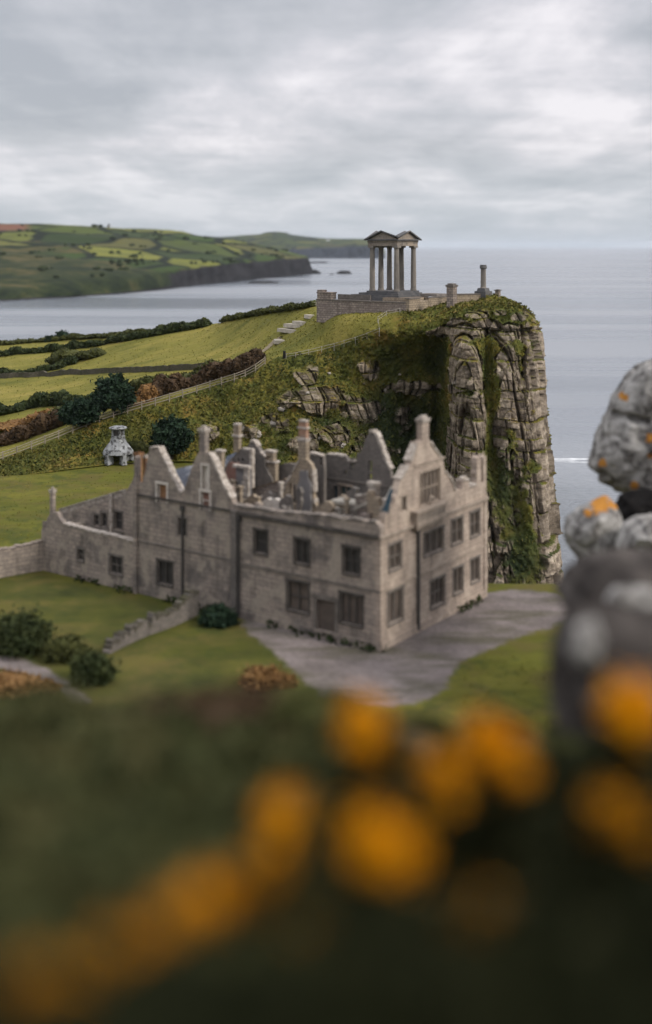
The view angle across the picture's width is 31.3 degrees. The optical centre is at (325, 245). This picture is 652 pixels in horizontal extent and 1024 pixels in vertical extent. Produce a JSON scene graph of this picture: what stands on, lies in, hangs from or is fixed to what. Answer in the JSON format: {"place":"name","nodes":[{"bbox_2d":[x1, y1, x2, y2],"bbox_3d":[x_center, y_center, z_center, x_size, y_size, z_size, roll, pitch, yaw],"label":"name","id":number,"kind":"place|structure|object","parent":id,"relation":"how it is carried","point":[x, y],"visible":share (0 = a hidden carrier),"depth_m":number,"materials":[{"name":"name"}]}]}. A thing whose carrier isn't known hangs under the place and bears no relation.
{"place":"outdoors","nodes":[
{"label":"outdoors","id":0,"kind":"place"},
{"bbox_2d":[0,653,101,705],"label":"garden path","id":1,"kind":"structure","parent":0,"point":[31,665],"depth_m":101.69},
{"bbox_2d":[0,223,312,300],"bbox_3d":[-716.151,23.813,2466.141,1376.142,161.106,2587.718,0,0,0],"label":"headland","id":2,"kind":"structure","parent":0,"point":[22,277],"depth_m":1845.60,"materials":[{"name":"plant"}]},
{"bbox_2d":[0,224,289,277],"bbox_3d":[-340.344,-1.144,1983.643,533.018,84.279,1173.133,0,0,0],"label":"hedgerow woods","id":3,"kind":"object","parent":2,"relation":"on","point":[128,261],"visible":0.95,"depth_m":1847.24,"materials":[{"name":"green plant"}]},
{"bbox_2d":[262,336,282,351],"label":"path","id":4,"kind":"structure","parent":0,"point":[267,347],"depth_m":226.13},
{"bbox_2d":[0,295,562,583],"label":"hill","id":5,"kind":"structure","parent":0,"point":[521,412],"depth_m":200.27,"materials":[{"name":"plant"}]},
{"bbox_2d":[0,407,53,430],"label":"bracken patch","id":6,"kind":"object","parent":5,"relation":"on","point":[7,425],"visible":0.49,"depth_m":222.65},
{"bbox_2d":[0,409,62,445],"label":"thicket","id":7,"kind":"object","parent":5,"relation":"on","point":[42,423],"visible":0.86,"depth_m":211.40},
{"bbox_2d":[0,354,78,373],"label":"hedge","id":8,"kind":"object","parent":5,"relation":"on","point":[68,361],"visible":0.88,"depth_m":284.34,"materials":[{"name":"green plant"}]},
{"bbox_2d":[0,389,93,415],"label":"hedge","id":9,"kind":"object","parent":5,"relation":"on","point":[42,399],"visible":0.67,"depth_m":238.31,"materials":[{"name":"green plant"}]},
{"bbox_2d":[52,329,69,336],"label":"bush","id":10,"kind":"object","parent":5,"relation":"on","point":[60,333],"visible":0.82,"depth_m":328.39,"materials":[{"name":"green plant"}]},
{"bbox_2d":[44,347,106,364],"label":"scrub mound","id":11,"kind":"object","parent":5,"relation":"on","point":[61,354],"visible":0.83,"depth_m":288.44,"materials":[{"name":"green plant"}]},
{"bbox_2d":[54,396,103,427],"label":"evergreen tree","id":12,"kind":"object","parent":5,"relation":"on","point":[82,411],"visible":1,"depth_m":204.97,"materials":[{"name":"green plant"}]},
{"bbox_2d":[0,317,208,344],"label":"hedge","id":13,"kind":"object","parent":5,"relation":"on","point":[72,336],"visible":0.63,"depth_m":322.52,"materials":[{"name":"green plant"}]},
{"bbox_2d":[0,319,212,356],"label":"hedge","id":14,"kind":"object","parent":5,"relation":"on","point":[168,328],"visible":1,"depth_m":299.78,"materials":[{"name":"green plant"}]},
{"bbox_2d":[0,362,221,378],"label":"field wall","id":15,"kind":"structure","parent":5,"relation":"on","point":[137,369],"depth_m":262.38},
{"bbox_2d":[89,370,137,414],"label":"evergreen tree","id":16,"kind":"object","parent":5,"relation":"on","point":[113,392],"visible":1,"depth_m":207.41,"materials":[{"name":"green plant"}]},
{"bbox_2d":[103,425,133,464],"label":"well house","id":17,"kind":"structure","parent":5,"relation":"on","point":[120,447],"depth_m":196.02,"materials":[{"name":"stone"}]},
{"bbox_2d":[0,356,265,459],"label":"fence","id":18,"kind":"object","parent":5,"relation":"on","point":[155,400],"visible":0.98,"depth_m":209.58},
{"bbox_2d":[127,439,147,451],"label":"bush","id":19,"kind":"object","parent":5,"relation":"on","point":[131,442],"visible":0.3,"depth_m":199.76,"materials":[{"name":"green plant"}]},
{"bbox_2d":[134,383,159,406],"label":"bracken patch","id":20,"kind":"object","parent":5,"relation":"on","point":[145,392],"visible":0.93,"depth_m":211.74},
{"bbox_2d":[148,413,194,459],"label":"evergreen tree","id":21,"kind":"object","parent":5,"relation":"on","point":[171,434],"visible":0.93,"depth_m":197.02,"materials":[{"name":"green plant"}]},
{"bbox_2d":[127,358,218,390],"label":"hedge","id":22,"kind":"object","parent":5,"relation":"on","point":[137,383],"visible":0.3,"depth_m":223.92,"materials":[{"name":"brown plant"}]},
{"bbox_2d":[152,357,233,396],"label":"thicket","id":23,"kind":"object","parent":5,"relation":"on","point":[178,381],"visible":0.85,"depth_m":215.44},
{"bbox_2d":[2,307,392,454],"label":"field grass","id":24,"kind":"structure","parent":5,"relation":"on","point":[371,313],"depth_m":231.74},
{"bbox_2d":[226,347,266,374],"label":"bush","id":25,"kind":"object","parent":5,"relation":"on","point":[246,360],"visible":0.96,"depth_m":211.85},
{"bbox_2d":[219,300,316,322],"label":"hedge","id":26,"kind":"object","parent":5,"relation":"on","point":[290,306],"visible":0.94,"depth_m":254.11,"materials":[{"name":"green plant"}]},
{"bbox_2d":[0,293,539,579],"bbox_3d":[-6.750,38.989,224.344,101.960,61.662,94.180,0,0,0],"label":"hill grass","id":27,"kind":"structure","parent":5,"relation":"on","point":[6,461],"depth_m":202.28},
{"bbox_2d":[277,328,295,332],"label":"path slab","id":28,"kind":"structure","parent":5,"relation":"on","point":[286,330],"depth_m":230.01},
{"bbox_2d":[283,323,300,327],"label":"path slab","id":29,"kind":"structure","parent":5,"relation":"on","point":[289,325],"depth_m":230.59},
{"bbox_2d":[292,321,305,325],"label":"path slab","id":30,"kind":"structure","parent":5,"relation":"on","point":[301,323],"depth_m":229.25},
{"bbox_2d":[286,308,399,356],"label":"fence","id":31,"kind":"object","parent":5,"relation":"on","point":[344,340],"visible":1,"depth_m":207.03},
{"bbox_2d":[316,290,405,322],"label":"terrace wall","id":32,"kind":"structure","parent":5,"relation":"on","point":[329,305],"depth_m":214.71,"materials":[{"name":"stone"}]},
{"bbox_2d":[353,230,428,300],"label":"temple","id":33,"kind":"structure","parent":5,"relation":"on","point":[380,240],"depth_m":214.86,"materials":[{"name":"stone"}]},
{"bbox_2d":[383,293,446,311],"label":"terrace wall","id":34,"kind":"structure","parent":5,"relation":"on","point":[417,303],"depth_m":210.04,"materials":[{"name":"beige stone"}]},
{"bbox_2d":[445,283,457,307],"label":"stone pier","id":35,"kind":"structure","parent":5,"relation":"on","point":[451,294],"depth_m":205.00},
{"bbox_2d":[457,293,490,302],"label":"terrace wall","id":36,"kind":"structure","parent":5,"relation":"on","point":[463,297],"depth_m":207.86,"materials":[{"name":"beige stone"}]},
{"bbox_2d":[474,265,491,298],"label":"lone column","id":37,"kind":"structure","parent":5,"relation":"on","point":[483,290],"depth_m":209.04,"materials":[{"name":"stone"}]},
{"bbox_2d":[219,232,384,257],"bbox_3d":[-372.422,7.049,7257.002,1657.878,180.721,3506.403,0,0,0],"label":"distant coast","id":38,"kind":"structure","parent":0,"point":[311,247],"depth_m":5746.98},
{"bbox_2d":[0,461,608,1010],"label":"ground","id":39,"kind":"structure","parent":0,"point":[192,655],"depth_m":106.90,"materials":[{"name":"plant"}]},
{"bbox_2d":[0,539,42,577],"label":"garden wall","id":40,"kind":"structure","parent":39,"relation":"on","point":[19,559],"depth_m":131.07,"materials":[{"name":"stone"}]},
{"bbox_2d":[0,602,61,659],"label":"bush","id":41,"kind":"object","parent":39,"relation":"on","point":[22,634],"visible":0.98,"depth_m":105.02,"materials":[{"name":"green plant"}]},
{"bbox_2d":[0,665,62,697],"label":"bracken clump","id":42,"kind":"object","parent":39,"relation":"on","point":[9,680],"visible":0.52,"depth_m":96.82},
{"bbox_2d":[0,956,68,1013],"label":"gorse spray","id":43,"kind":"object","parent":39,"relation":"on","point":[4,992],"visible":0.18,"depth_m":8.24,"materials":[{"name":"orange plant"}]},
{"bbox_2d":[0,951,87,1004],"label":"gorse spray","id":44,"kind":"object","parent":39,"relation":"on","point":[34,977],"visible":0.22,"depth_m":8.43,"materials":[{"name":"orange plant"}]},
{"bbox_2d":[0,674,132,748],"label":"bush","id":45,"kind":"object","parent":39,"relation":"on","point":[32,715],"visible":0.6,"depth_m":29.71,"materials":[{"name":"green plant"}]},
{"bbox_2d":[39,631,93,664],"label":"bush","id":46,"kind":"object","parent":39,"relation":"on","point":[63,648],"visible":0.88,"depth_m":103.23,"materials":[{"name":"green plant"}]},
{"bbox_2d":[39,940,122,998],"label":"gorse spray","id":47,"kind":"object","parent":39,"relation":"on","point":[96,968],"visible":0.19,"depth_m":8.64,"materials":[{"name":"orange plant"}]},
{"bbox_2d":[67,648,121,686],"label":"bush","id":48,"kind":"object","parent":39,"relation":"on","point":[90,668],"visible":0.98,"depth_m":97.88,"materials":[{"name":"green plant"}]},
{"bbox_2d":[76,911,154,964],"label":"gorse spray","id":49,"kind":"object","parent":39,"relation":"on","point":[120,936],"visible":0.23,"depth_m":9.09,"materials":[{"name":"orange plant"}]},
{"bbox_2d":[102,589,198,653],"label":"garden wall","id":50,"kind":"structure","parent":39,"relation":"on","point":[184,607],"depth_m":111.35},
{"bbox_2d":[123,901,195,953],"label":"gorse spray","id":51,"kind":"object","parent":39,"relation":"on","point":[147,927],"visible":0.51,"depth_m":9.68,"materials":[{"name":"orange plant"}]},
{"bbox_2d":[87,685,247,728],"bbox_3d":[-3.724,12.301,30.227,5.459,1.343,3.981,0,0,0],"label":"bush","id":52,"kind":"object","parent":39,"relation":"on","point":[144,702],"visible":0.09,"depth_m":30.54,"materials":[{"name":"green plant"}]},
{"bbox_2d":[157,885,221,940],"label":"gorse spray","id":53,"kind":"object","parent":39,"relation":"on","point":[190,915],"visible":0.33,"depth_m":9.86,"materials":[{"name":"orange plant"}]},
{"bbox_2d":[108,678,300,734],"bbox_3d":[-2.693,12.130,30.038,5.689,1.254,4.277,0,0,-30],"label":"bracken clump","id":54,"kind":"object","parent":39,"relation":"on","point":[250,702],"visible":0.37,"depth_m":30.20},
{"bbox_2d":[166,868,261,938],"bbox_3d":[-1.065,6.237,10.514,0.960,1.198,0.904,0,0,0],"label":"gorse spray","id":55,"kind":"object","parent":39,"relation":"on","point":[224,909],"visible":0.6,"depth_m":10.46,"materials":[{"name":"orange plant"}]},
{"bbox_2d":[193,601,240,629],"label":"bush","id":56,"kind":"object","parent":39,"relation":"on","point":[218,616],"visible":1,"depth_m":112.97,"materials":[{"name":"green plant"}]},
{"bbox_2d":[225,852,289,933],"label":"gorse spray","id":57,"kind":"object","parent":39,"relation":"on","point":[260,902],"visible":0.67,"depth_m":10.95,"materials":[{"name":"orange plant"}]},
{"bbox_2d":[41,415,488,651],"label":"manor house","id":58,"kind":"structure","parent":39,"relation":"on","point":[318,542],"depth_m":117.12,"materials":[{"name":"stone"}]},
{"bbox_2d":[76,546,84,562],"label":"window","id":59,"kind":"structure","parent":58,"relation":"in","point":[81,550],"depth_m":129.16,"materials":[{"name":"stone"}]},
{"bbox_2d":[92,512,99,525],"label":"window","id":60,"kind":"structure","parent":58,"relation":"in","point":[97,516],"depth_m":137.72,"materials":[{"name":"stone"}]},
{"bbox_2d":[99,510,107,526],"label":"window","id":61,"kind":"structure","parent":58,"relation":"in","point":[104,513],"depth_m":137.02,"materials":[{"name":"stone"}]},
{"bbox_2d":[108,553,123,576],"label":"window","id":62,"kind":"structure","parent":58,"relation":"in","point":[116,560],"depth_m":125.98,"materials":[{"name":"stone"}]},
{"bbox_2d":[113,509,123,530],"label":"window","id":63,"kind":"structure","parent":58,"relation":"in","point":[119,514],"depth_m":135.69,"materials":[{"name":"stone"}]},
{"bbox_2d":[155,481,167,503],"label":"window","id":64,"kind":"structure","parent":58,"relation":"in","point":[162,486],"depth_m":122.11,"materials":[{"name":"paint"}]},
{"bbox_2d":[156,558,173,587],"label":"window","id":65,"kind":"structure","parent":58,"relation":"in","point":[166,567],"depth_m":121.75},
{"bbox_2d":[176,515,187,536],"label":"window","id":66,"kind":"structure","parent":58,"relation":"in","point":[178,516],"depth_m":120.33,"materials":[{"name":"stone"}]},
{"bbox_2d":[200,463,209,489],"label":"window","id":67,"kind":"structure","parent":58,"relation":"in","point":[206,467],"depth_m":118.55,"materials":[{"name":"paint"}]},
{"bbox_2d":[198,489,211,510],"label":"window","id":68,"kind":"structure","parent":58,"relation":"in","point":[206,494],"depth_m":118.58,"materials":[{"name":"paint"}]},
{"bbox_2d":[252,527,268,556],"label":"window","id":69,"kind":"structure","parent":58,"relation":"in","point":[262,535],"depth_m":114.39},
{"bbox_2d":[285,577,310,615],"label":"window","id":70,"kind":"structure","parent":58,"relation":"in","point":[299,591],"depth_m":111.70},
{"bbox_2d":[292,536,310,566],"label":"window","id":71,"kind":"structure","parent":58,"relation":"in","point":[303,545],"depth_m":111.34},
{"bbox_2d":[312,593,338,632],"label":"door","id":72,"kind":"structure","parent":58,"relation":"in","point":[328,606],"depth_m":109.75,"materials":[{"name":"stone"}]},
{"bbox_2d":[331,483,339,499],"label":"window","id":73,"kind":"structure","parent":58,"relation":"in","point":[336,488],"depth_m":126.26,"materials":[{"name":"stone"}]},
{"bbox_2d":[337,483,352,496],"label":"window","id":74,"kind":"structure","parent":58,"relation":"in","point":[344,488],"depth_m":125.63,"materials":[{"name":"stone"}]},
{"bbox_2d":[341,544,360,577],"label":"window","id":75,"kind":"structure","parent":58,"relation":"in","point":[352,553],"depth_m":108.05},
{"bbox_2d":[338,590,364,628],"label":"window","id":76,"kind":"structure","parent":58,"relation":"in","point":[352,603],"depth_m":108.13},
{"bbox_2d":[388,539,402,573],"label":"window","id":77,"kind":"structure","parent":58,"relation":"in","point":[393,548],"depth_m":108.42,"materials":[{"name":"stone"}]},
{"bbox_2d":[387,584,404,627],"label":"window","id":78,"kind":"structure","parent":58,"relation":"in","point":[394,595],"depth_m":108.29,"materials":[{"name":"stone"}]},
{"bbox_2d":[401,493,407,511],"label":"window","id":79,"kind":"structure","parent":58,"relation":"in","point":[406,494],"depth_m":109.62,"materials":[{"name":"stone"}]},
{"bbox_2d":[419,465,441,507],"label":"window","id":80,"kind":"structure","parent":58,"relation":"in","point":[428,478],"depth_m":113.48,"materials":[{"name":"stone"}]},
{"bbox_2d":[423,524,444,558],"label":"window","id":81,"kind":"structure","parent":58,"relation":"in","point":[432,538],"depth_m":114.16,"materials":[{"name":"stone"}]},
{"bbox_2d":[429,573,445,610],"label":"window","id":82,"kind":"structure","parent":58,"relation":"in","point":[436,584],"depth_m":114.74,"materials":[{"name":"stone"}]},
{"bbox_2d":[450,514,463,546],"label":"window","id":83,"kind":"structure","parent":58,"relation":"in","point":[455,522],"depth_m":117.83,"materials":[{"name":"stone"}]},
{"bbox_2d":[452,563,463,596],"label":"window","id":84,"kind":"structure","parent":58,"relation":"in","point":[456,571],"depth_m":117.86,"materials":[{"name":"stone"}]},
{"bbox_2d":[469,508,480,539],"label":"window","id":85,"kind":"structure","parent":58,"relation":"in","point":[473,515],"depth_m":120.77,"materials":[{"name":"stone"}]},
{"bbox_2d":[470,554,480,584],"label":"window","id":86,"kind":"structure","parent":58,"relation":"in","point":[474,560],"depth_m":120.98,"materials":[{"name":"stone"}]},
{"bbox_2d":[237,663,297,689],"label":"bracken clump","id":87,"kind":"object","parent":39,"relation":"on","point":[261,674],"visible":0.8,"depth_m":97.48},
{"bbox_2d":[74,574,482,652],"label":"weeds","id":88,"kind":"object","parent":39,"relation":"on","point":[370,648],"visible":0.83,"depth_m":112.97,"materials":[{"name":"green plant"}]},
{"bbox_2d":[245,829,312,916],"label":"gorse spray","id":89,"kind":"object","parent":39,"relation":"on","point":[287,867],"visible":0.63,"depth_m":11.81,"materials":[{"name":"orange plant"}]},
{"bbox_2d":[246,776,326,892],"bbox_3d":[-0.474,6.999,13.477,0.977,1.627,0.903,0,0,-35],"label":"gorse spray","id":90,"kind":"object","parent":39,"relation":"on","point":[282,812],"visible":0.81,"depth_m":13.33,"materials":[{"name":"orange plant"}]},
{"bbox_2d":[251,673,372,729],"bbox_3d":[-0.122,11.930,30.035,3.537,1.265,2.534,0,0,0],"label":"bush","id":91,"kind":"object","parent":39,"relation":"on","point":[310,707],"visible":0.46,"depth_m":29.77,"materials":[{"name":"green plant"}]},
{"bbox_2d":[0,734,651,1023],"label":"hillside gorse","id":92,"kind":"object","parent":39,"relation":"on","point":[537,968],"visible":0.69,"depth_m":8.86,"materials":[{"name":"plant"}]},
{"bbox_2d":[0,705,651,964],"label":"hillside scrub","id":93,"kind":"object","parent":39,"relation":"on","point":[160,815],"visible":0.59,"depth_m":16.70,"materials":[{"name":"green plant"}]},
{"bbox_2d":[310,695,405,829],"bbox_3d":[0.452,7.317,16.052,1.383,2.152,1.266,0,0,0],"label":"gorse spray","id":94,"kind":"object","parent":39,"relation":"on","point":[362,762],"visible":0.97,"depth_m":15.90,"materials":[{"name":"orange plant"}]},
{"bbox_2d":[314,799,431,910],"bbox_3d":[0.527,6.653,12.330,1.289,1.525,1.057,0,0,25],"label":"gorse spray","id":95,"kind":"object","parent":39,"relation":"on","point":[370,858],"visible":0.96,"depth_m":12.11,"materials":[{"name":"orange plant"}]},
{"bbox_2d":[395,745,478,878],"bbox_3d":[1.403,7.205,14.554,1.114,1.925,0.972,0,0,0],"label":"gorse spray","id":96,"kind":"object","parent":39,"relation":"on","point":[435,804],"visible":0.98,"depth_m":14.40,"materials":[{"name":"orange plant"}]},
{"bbox_2d":[437,876,515,941],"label":"gorse spray","id":97,"kind":"object","parent":39,"relation":"on","point":[474,906],"visible":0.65,"depth_m":10.22,"materials":[{"name":"orange plant"}]},
{"bbox_2d":[453,711,530,854],"bbox_3d":[2.210,7.220,15.533,1.219,2.021,1.250,0,0,0],"label":"gorse spray","id":98,"kind":"object","parent":39,"relation":"on","point":[490,747],"visible":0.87,"depth_m":15.35,"materials":[{"name":"orange plant"}]},
{"bbox_2d":[485,753,547,860],"bbox_3d":[2.380,7.253,14.736,0.793,1.784,1.061,0,0,0],"label":"gorse spray","id":99,"kind":"object","parent":39,"relation":"on","point":[517,793],"visible":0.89,"depth_m":14.50,"materials":[{"name":"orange plant"}]},
{"bbox_2d":[554,782,636,887],"bbox_3d":[3.209,6.838,13.284,1.141,1.403,1.054,0,0,-44],"label":"gorse spray","id":100,"kind":"object","parent":39,"relation":"on","point":[599,820],"visible":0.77,"depth_m":13.12,"materials":[{"name":"orange plant"}]},
{"bbox_2d":[548,601,651,741],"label":"boulder","id":101,"kind":"object","parent":39,"relation":"on","point":[626,647],"visible":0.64,"depth_m":29.47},
{"bbox_2d":[566,617,602,668],"bbox_3d":[6.138,9.479,27.611,0.860,1.241,0.732,0,0,0],"label":"lichen patch","id":102,"kind":"object","parent":101,"relation":"on","point":[584,642],"visible":1,"depth_m":27.42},
{"bbox_2d":[586,668,651,816],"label":"gorse spray","id":103,"kind":"object","parent":39,"relation":"on","point":[626,724],"visible":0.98,"depth_m":16.66,"materials":[{"name":"orange plant"}]},
{"bbox_2d":[592,801,651,879],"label":"gorse spray","id":104,"kind":"object","parent":39,"relation":"on","point":[635,835],"visible":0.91,"depth_m":12.55,"materials":[{"name":"orange plant"}]},
{"bbox_3d":[11.871,18.002,44.456,5.376,8.363,7.145,0,0,0],"label":"boulder","id":105,"kind":"object","parent":39,"relation":"on","visible":0},
{"bbox_2d":[554,548,651,610],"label":"boulder","id":106,"kind":"object","parent":105,"relation":"on","point":[586,578],"visible":0.48,"depth_m":46.12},
{"bbox_2d":[605,584,651,608],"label":"lichen patch","id":107,"kind":"object","parent":105,"relation":"on","point":[627,596],"visible":0.77,"depth_m":42.34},
{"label":"boulder","id":108,"kind":"object","parent":39,"relation":"on","visible":0},
{"bbox_2d":[563,495,622,557],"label":"boulder","id":109,"kind":"object","parent":108,"relation":"on","point":[593,526],"visible":0.8,"depth_m":91.96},
{"bbox_2d":[615,513,651,549],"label":"boulder","id":110,"kind":"object","parent":108,"relation":"on","point":[635,531],"visible":0.61,"depth_m":87.66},
{"bbox_2d":[615,489,651,521],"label":"boulder","id":111,"kind":"object","parent":108,"relation":"on","point":[630,504],"visible":0.54,"depth_m":96.71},
{"bbox_2d":[588,359,651,492],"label":"boulder","id":112,"kind":"object","parent":111,"relation":"on","point":[620,458],"visible":0.95,"depth_m":100.63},
{"bbox_2d":[0,248,651,570],"bbox_3d":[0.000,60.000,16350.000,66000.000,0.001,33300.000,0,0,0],"label":"sea","id":113,"kind":"structure","parent":0,"point":[591,308],"depth_m":1145.36,"materials":[{"name":"liquid"}]},
{"bbox_2d":[249,281,278,283],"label":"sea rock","id":114,"kind":"object","parent":113,"relation":"in","point":[262,282],"visible":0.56,"depth_m":1847.45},
{"bbox_2d":[0,0,651,247],"label":"sky","id":115,"kind":"structure","parent":0,"point":[448,123],"materials":[{"name":"grey"}]},
{"bbox_2d":[230,586,564,711],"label":"gravel road","id":116,"kind":"structure","parent":0,"point":[423,670],"depth_m":106.33,"materials":[{"name":"gravel"}]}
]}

